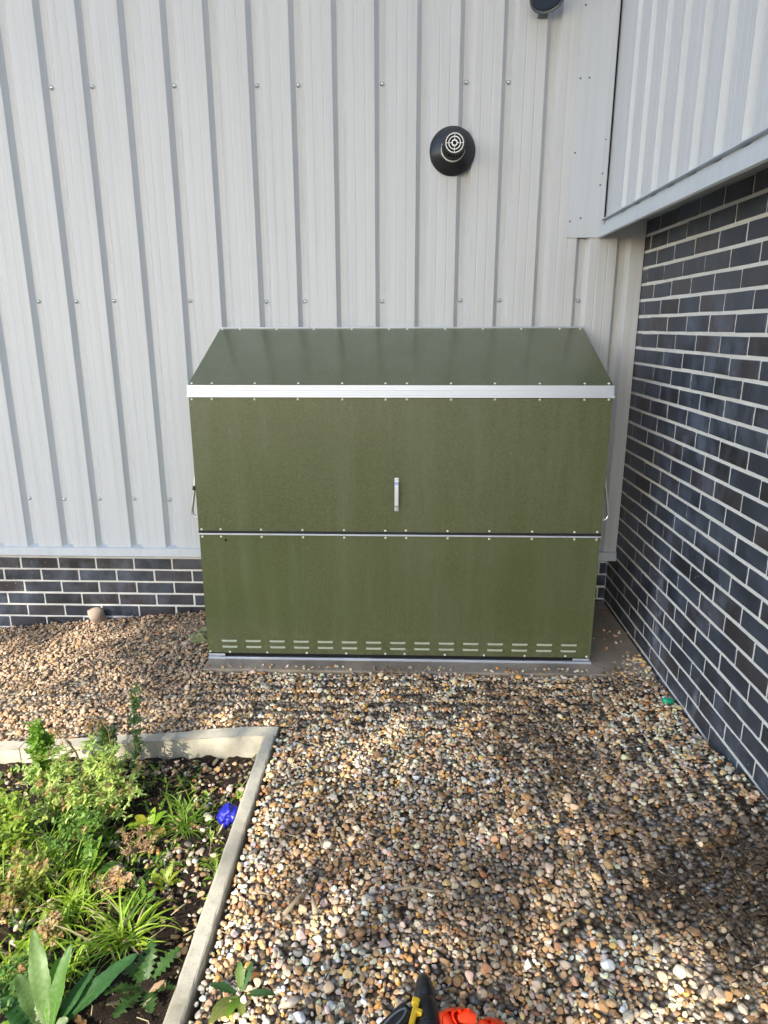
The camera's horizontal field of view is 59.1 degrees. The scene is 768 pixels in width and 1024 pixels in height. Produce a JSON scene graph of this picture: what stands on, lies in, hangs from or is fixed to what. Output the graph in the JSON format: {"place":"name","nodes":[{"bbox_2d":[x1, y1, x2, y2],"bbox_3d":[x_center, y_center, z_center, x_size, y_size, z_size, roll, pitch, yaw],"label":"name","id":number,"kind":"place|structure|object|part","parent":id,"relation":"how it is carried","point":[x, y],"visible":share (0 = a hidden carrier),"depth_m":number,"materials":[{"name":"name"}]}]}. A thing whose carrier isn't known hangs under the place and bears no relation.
{"place":"outdoors","nodes":[
{"label":"outdoors","id":0,"kind":"place"},
{"bbox_2d":[0,755,254,1023],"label":"soil","id":1,"kind":"structure","parent":0,"point":[102,1010],"depth_m":2.13,"materials":[{"name":"brown soil"}]},
{"bbox_2d":[0,929,38,990],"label":"grass tuft","id":2,"kind":"object","parent":1,"relation":"on","point":[6,960],"visible":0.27,"depth_m":1.92,"materials":[{"name":"green plant"}]},
{"bbox_2d":[0,847,39,920],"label":"grass tuft","id":3,"kind":"object","parent":1,"relation":"on","point":[3,875],"visible":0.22,"depth_m":2.18,"materials":[{"name":"green plant"}]},
{"bbox_2d":[0,787,41,857],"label":"bushy weed","id":4,"kind":"object","parent":1,"relation":"on","point":[16,831],"visible":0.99,"depth_m":2.28,"materials":[{"name":"green plant"}]},
{"bbox_2d":[0,949,47,1013],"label":"bushy weed","id":5,"kind":"object","parent":1,"relation":"on","point":[16,968],"visible":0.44,"depth_m":1.81,"materials":[{"name":"green plant"}]},
{"bbox_2d":[0,840,53,912],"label":"bushy weed","id":6,"kind":"object","parent":1,"relation":"on","point":[13,890],"visible":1,"depth_m":2.08,"materials":[{"name":"green plant"}]},
{"bbox_2d":[0,793,55,861],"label":"grass tuft","id":7,"kind":"object","parent":1,"relation":"on","point":[30,823],"visible":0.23,"depth_m":2.41,"materials":[{"name":"green plant"}]},
{"bbox_2d":[6,842,67,897],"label":"straw clump","id":8,"kind":"object","parent":1,"relation":"on","point":[56,873],"visible":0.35,"depth_m":2.15,"materials":[{"name":"green plant"}]},
{"bbox_2d":[8,911,67,962],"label":"broadleaf weed","id":9,"kind":"object","parent":1,"relation":"on","point":[20,945],"visible":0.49,"depth_m":1.94,"materials":[{"name":"green plant"}]},
{"bbox_2d":[0,806,78,893],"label":"grass tuft","id":10,"kind":"object","parent":1,"relation":"on","point":[50,852],"visible":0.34,"depth_m":2.28,"materials":[{"name":"green plant"}]},
{"bbox_2d":[20,719,68,796],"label":"bushy weed","id":11,"kind":"object","parent":1,"relation":"on","point":[38,737],"visible":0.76,"depth_m":2.56,"materials":[{"name":"green plant"}]},
{"bbox_2d":[35,909,66,955],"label":"dried weed","id":12,"kind":"object","parent":1,"relation":"on","point":[55,918],"visible":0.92,"depth_m":1.95,"materials":[{"name":"beige plant"}]},
{"bbox_2d":[1,830,102,923],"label":"grass tuft","id":13,"kind":"object","parent":1,"relation":"on","point":[62,880],"visible":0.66,"depth_m":2.16,"materials":[{"name":"green plant"}]},
{"bbox_2d":[13,740,95,826],"bbox_3d":[-1.175,1.000,2.453,0.236,0.284,0.308,-12,19,-37],"label":"bushy weed","id":14,"kind":"object","parent":1,"relation":"on","point":[59,802],"visible":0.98,"depth_m":2.45,"materials":[{"name":"green plant"}]},
{"bbox_2d":[47,727,85,784],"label":"dry stalk","id":15,"kind":"object","parent":1,"relation":"on","point":[68,742],"visible":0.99,"depth_m":2.55,"materials":[{"name":"brown plant"}]},
{"bbox_2d":[0,930,136,1023],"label":"broadleaf weed","id":16,"kind":"object","parent":1,"relation":"on","point":[40,992],"visible":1,"depth_m":1.73,"materials":[{"name":"green plant"}]},
{"bbox_2d":[36,802,104,868],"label":"bushy weed","id":17,"kind":"object","parent":1,"relation":"on","point":[66,841],"visible":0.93,"depth_m":2.27,"materials":[{"name":"green plant"}]},
{"bbox_2d":[15,866,134,951],"bbox_3d":[-0.925,1.175,2.037,0.296,0.139,0.303,0,15,2],"label":"grass tuft","id":18,"kind":"object","parent":1,"relation":"on","point":[71,899],"visible":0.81,"depth_m":2.05,"materials":[{"name":"green plant"}]},
{"bbox_2d":[24,903,135,1007],"bbox_3d":[-0.841,1.221,1.907,0.290,0.105,0.348,0,15,2],"label":"grass tuft","id":19,"kind":"object","parent":1,"relation":"on","point":[72,962],"visible":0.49,"depth_m":1.88,"materials":[{"name":"green plant"}]},
{"bbox_2d":[72,835,118,878],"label":"broadleaf weed","id":20,"kind":"object","parent":1,"relation":"on","point":[95,864],"visible":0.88,"depth_m":2.22,"materials":[{"name":"green plant"}]},
{"bbox_2d":[50,807,146,874],"bbox_3d":[-0.977,1.129,2.340,0.339,0.129,0.342,0,15,2],"label":"grass tuft","id":21,"kind":"object","parent":1,"relation":"on","point":[106,835],"visible":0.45,"depth_m":2.36,"materials":[{"name":"green plant"}]},
{"bbox_2d":[85,717,114,767],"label":"dry stalk","id":22,"kind":"object","parent":1,"relation":"on","point":[90,726],"visible":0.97,"depth_m":2.53,"materials":[{"name":"brown plant"}]},
{"bbox_2d":[71,729,130,813],"bbox_3d":[-1.038,0.970,2.492,0.217,0.284,0.256,-6,16,-22],"label":"bushy weed","id":23,"kind":"object","parent":1,"relation":"on","point":[111,785],"visible":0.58,"depth_m":2.51,"materials":[{"name":"green plant"}]},
{"bbox_2d":[63,743,150,823],"bbox_3d":[-0.982,0.996,2.416,0.295,0.258,0.255,-3,15,-10],"label":"bushy weed","id":24,"kind":"object","parent":1,"relation":"on","point":[110,804],"visible":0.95,"depth_m":2.44,"materials":[{"name":"green plant"}]},
{"bbox_2d":[95,723,120,769],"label":"bushy weed","id":25,"kind":"object","parent":1,"relation":"on","point":[104,731],"visible":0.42,"depth_m":2.57,"materials":[{"name":"green plant"}]},
{"bbox_2d":[98,866,133,899],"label":"dried weed","id":26,"kind":"object","parent":1,"relation":"on","point":[113,878],"visible":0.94,"depth_m":2.13,"materials":[{"name":"brown plant"}]},
{"bbox_2d":[48,881,184,987],"bbox_3d":[-0.744,1.194,1.954,0.386,0.150,0.356,0,15,2],"label":"grass tuft","id":27,"kind":"object","parent":1,"relation":"on","point":[124,924],"visible":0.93,"depth_m":1.95,"materials":[{"name":"green plant"}]},
{"bbox_2d":[0,757,245,1020],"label":"weeds","id":28,"kind":"object","parent":1,"relation":"on","point":[146,875],"visible":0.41,"depth_m":2.30,"materials":[{"name":"green plant"}]},
{"bbox_2d":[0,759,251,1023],"bbox_3d":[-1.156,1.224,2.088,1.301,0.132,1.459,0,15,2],"label":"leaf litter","id":29,"kind":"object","parent":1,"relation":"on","point":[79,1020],"visible":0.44,"depth_m":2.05,"materials":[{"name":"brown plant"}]},
{"bbox_2d":[0,757,255,1023],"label":"bed pebbles","id":30,"kind":"object","parent":1,"relation":"on","point":[208,816],"visible":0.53,"depth_m":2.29,"materials":[{"name":"stone"}]},
{"bbox_2d":[127,681,146,782],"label":"bushy weed","id":31,"kind":"object","parent":1,"relation":"on","point":[133,720],"visible":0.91,"depth_m":2.59,"materials":[{"name":"green plant"}]},
{"bbox_2d":[116,824,157,855],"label":"dried weed","id":32,"kind":"object","parent":1,"relation":"on","point":[133,849],"visible":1,"depth_m":2.30,"materials":[{"name":"brown plant"}]},
{"bbox_2d":[123,886,159,914],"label":"broadleaf weed","id":33,"kind":"object","parent":1,"relation":"on","point":[143,893],"visible":0.77,"depth_m":2.09,"materials":[{"name":"green plant"}]},
{"bbox_2d":[104,937,179,1017],"bbox_3d":[-0.642,1.241,1.797,0.179,0.072,0.198,0,15,2],"label":"thistle","id":34,"kind":"object","parent":1,"relation":"on","point":[145,963],"visible":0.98,"depth_m":1.82,"materials":[{"name":"green plant"}]},
{"bbox_2d":[128,807,166,839],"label":"broadleaf weed","id":35,"kind":"object","parent":1,"relation":"on","point":[143,819],"visible":0.82,"depth_m":2.42,"materials":[{"name":"green plant"}]},
{"bbox_2d":[148,863,182,891],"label":"broadleaf weed","id":36,"kind":"object","parent":1,"relation":"on","point":[166,875],"visible":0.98,"depth_m":2.16,"materials":[{"name":"green plant"}]},
{"bbox_2d":[152,788,215,850],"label":"grass tuft","id":37,"kind":"object","parent":1,"relation":"on","point":[181,825],"visible":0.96,"depth_m":2.41,"materials":[{"name":"green plant"}]},
{"bbox_2d":[216,802,238,827],"bbox_3d":[-0.550,1.071,2.399,0.081,0.088,0.088,14,21,42],"label":"crumpled glove","id":38,"kind":"object","parent":1,"relation":"on","point":[226,814],"visible":0.82,"depth_m":2.37,"materials":[{"name":"blue"}]},
{"bbox_2d":[0,561,767,1023],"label":"ground","id":39,"kind":"structure","parent":0,"point":[710,971],"depth_m":2.19,"materials":[{"name":"brown gravel"}]},
{"bbox_2d":[0,741,24,763],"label":"kerb stone","id":40,"kind":"object","parent":39,"relation":"on","point":[10,752],"visible":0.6,"depth_m":2.84,"materials":[{"name":"concrete"}]},
{"bbox_2d":[19,726,278,762],"bbox_3d":[-0.978,1.085,2.858,1.078,0.385,0.068,0,15,2],"label":"kerb stone","id":41,"kind":"object","parent":39,"relation":"on","point":[225,743],"visible":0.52,"depth_m":2.80,"materials":[{"name":"concrete"}]},
{"bbox_2d":[181,640,191,645],"bbox_3d":[-1.011,0.676,3.483,0.057,0.041,0.056,-8,17,-28],"label":"grey rock","id":42,"kind":"object","parent":39,"relation":"on","point":[187,642],"visible":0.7,"depth_m":3.46,"materials":[{"name":"stone"}]},
{"bbox_2d":[188,626,207,644],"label":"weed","id":43,"kind":"object","parent":39,"relation":"on","point":[199,637],"visible":0.45,"depth_m":3.46,"materials":[{"name":"green plant"}]},
{"bbox_2d":[163,735,275,1023],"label":"kerb stone","id":44,"kind":"object","parent":39,"relation":"on","point":[186,996],"visible":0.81,"depth_m":1.98,"materials":[{"name":"concrete"}]},
{"bbox_2d":[0,610,724,793],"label":"gravel","id":45,"kind":"structure","parent":39,"relation":"on","point":[82,643],"depth_m":2.92,"materials":[{"name":"beige gravel"}]},
{"bbox_2d":[87,607,105,623],"bbox_3d":[-1.701,0.613,4.011,0.096,0.113,0.085,-6,16,-22],"label":"fieldstone","id":46,"kind":"object","parent":45,"relation":"on","point":[96,615],"visible":0.98,"depth_m":3.98,"materials":[{"name":"stone"}]},
{"bbox_2d":[661,697,674,704],"bbox_3d":[1.206,0.803,2.876,0.060,0.026,0.040,0,15,2],"label":"plastic scrap","id":47,"kind":"object","parent":45,"relation":"on","point":[668,700],"visible":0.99,"depth_m":2.87,"materials":[{"name":"green plastic"}]},
{"bbox_2d":[0,0,767,798],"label":"industrial building","id":48,"kind":"structure","parent":39,"relation":"on","point":[182,182],"depth_m":3.23,"materials":[{"name":"grey metal"}]},
{"bbox_2d":[429,126,474,175],"bbox_3d":[0.321,-1.688,3.135,0.217,0.217,0.162,0,15,2],"label":"flue terminal","id":49,"kind":"object","parent":48,"relation":"attached to","point":[452,151],"visible":1,"depth_m":3.18,"materials":[{"name":"black plastic"}]},
{"bbox_2d":[529,0,563,18],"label":"wall lamp","id":50,"kind":"object","parent":48,"relation":"attached to","point":[542,9],"visible":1,"depth_m":2.99,"materials":[{"name":"black glass"}]},
{"bbox_2d":[379,973,439,1023],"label":"pruning shears","id":51,"kind":"object","parent":39,"relation":"on","point":[424,1010],"visible":1,"depth_m":1.59,"materials":[{"name":"black plastic"}]},
{"bbox_2d":[203,601,655,678],"bbox_3d":[0.213,0.722,3.581,2.098,0.200,0.873,0,15,2],"label":"concrete pad","id":52,"kind":"object","parent":39,"relation":"on","point":[599,643],"visible":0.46,"depth_m":3.19,"materials":[{"name":"grey concrete"}]},
{"bbox_2d":[186,327,614,663],"bbox_3d":[0.072,-0.106,3.310,1.908,1.541,0.632,0,15,2],"label":"storage locker","id":53,"kind":"object","parent":52,"relation":"on","point":[417,494],"visible":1,"depth_m":3.06,"materials":[{"name":"green metal"}]},
{"bbox_3d":[0.064,0.397,3.154,1.820,0.594,0.008,0,15,2],"label":"lower door","id":54,"kind":"part","parent":53,"relation":"part of","materials":[{"name":"green metal"}]},
{"bbox_3d":[0.062,-0.196,2.977,1.822,0.602,0.036,0,15,2],"label":"upper door","id":55,"kind":"part","parent":53,"relation":"part of","materials":[{"name":"green metal"}]},
{"bbox_2d":[207,612,644,674],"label":"loose pebbles","id":56,"kind":"object","parent":52,"relation":"on","point":[429,668],"visible":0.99,"depth_m":3.17,"materials":[{"name":"stone"}]},
{"bbox_2d":[193,670,767,1022],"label":"pebbles","id":57,"kind":"object","parent":39,"relation":"on","point":[567,920],"visible":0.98,"depth_m":2.02,"materials":[{"name":"stone"}]},
{"bbox_2d":[514,828,536,840],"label":"twig","id":58,"kind":"object","parent":39,"relation":"on","point":[519,836],"visible":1,"depth_m":2.21,"materials":[{"name":"brown wood"}]},
{"bbox_2d":[552,679,578,681],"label":"twig","id":59,"kind":"object","parent":39,"relation":"on","point":[564,679],"visible":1,"depth_m":3.03,"materials":[{"name":"brown wood"}]},
{"bbox_2d":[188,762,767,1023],"bbox_3d":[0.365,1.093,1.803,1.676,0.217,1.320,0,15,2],"label":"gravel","id":60,"kind":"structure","parent":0,"point":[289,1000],"depth_m":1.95,"materials":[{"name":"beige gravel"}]},
{"bbox_2d":[208,961,274,1023],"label":"broadleaf weed","id":61,"kind":"object","parent":60,"relation":"on","point":[223,1007],"visible":1,"depth_m":1.69,"materials":[{"name":"green plant"}]},
{"bbox_2d":[282,887,310,916],"bbox_3d":[-0.251,1.121,1.954,0.014,0.017,0.114,10,18,33],"label":"wood splinter","id":62,"kind":"object","parent":60,"relation":"on","point":[286,911],"visible":1,"depth_m":1.94,"materials":[{"name":"beige wood"}]},
{"bbox_2d":[311,895,318,915],"bbox_3d":[-0.200,1.124,1.937,0.019,0.019,0.058,-4,16,-16],"label":"wood splinter","id":63,"kind":"object","parent":60,"relation":"on","point":[315,911],"visible":1,"depth_m":1.92,"materials":[{"name":"beige wood"}]},
{"bbox_2d":[394,885,445,891],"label":"twig","id":64,"kind":"object","parent":60,"relation":"on","point":[412,887],"visible":1,"depth_m":1.99,"materials":[{"name":"brown wood"}]},
{"bbox_2d":[438,1007,476,1023],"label":"work glove","id":65,"kind":"object","parent":60,"relation":"on","point":[456,1015],"visible":0.96,"depth_m":1.58,"materials":[{"name":"orange rubber"}]},
{"bbox_2d":[478,1017,505,1023],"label":"work glove","id":66,"kind":"object","parent":60,"relation":"on","point":[488,1020],"visible":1,"depth_m":1.58,"materials":[{"name":"orange rubber"}]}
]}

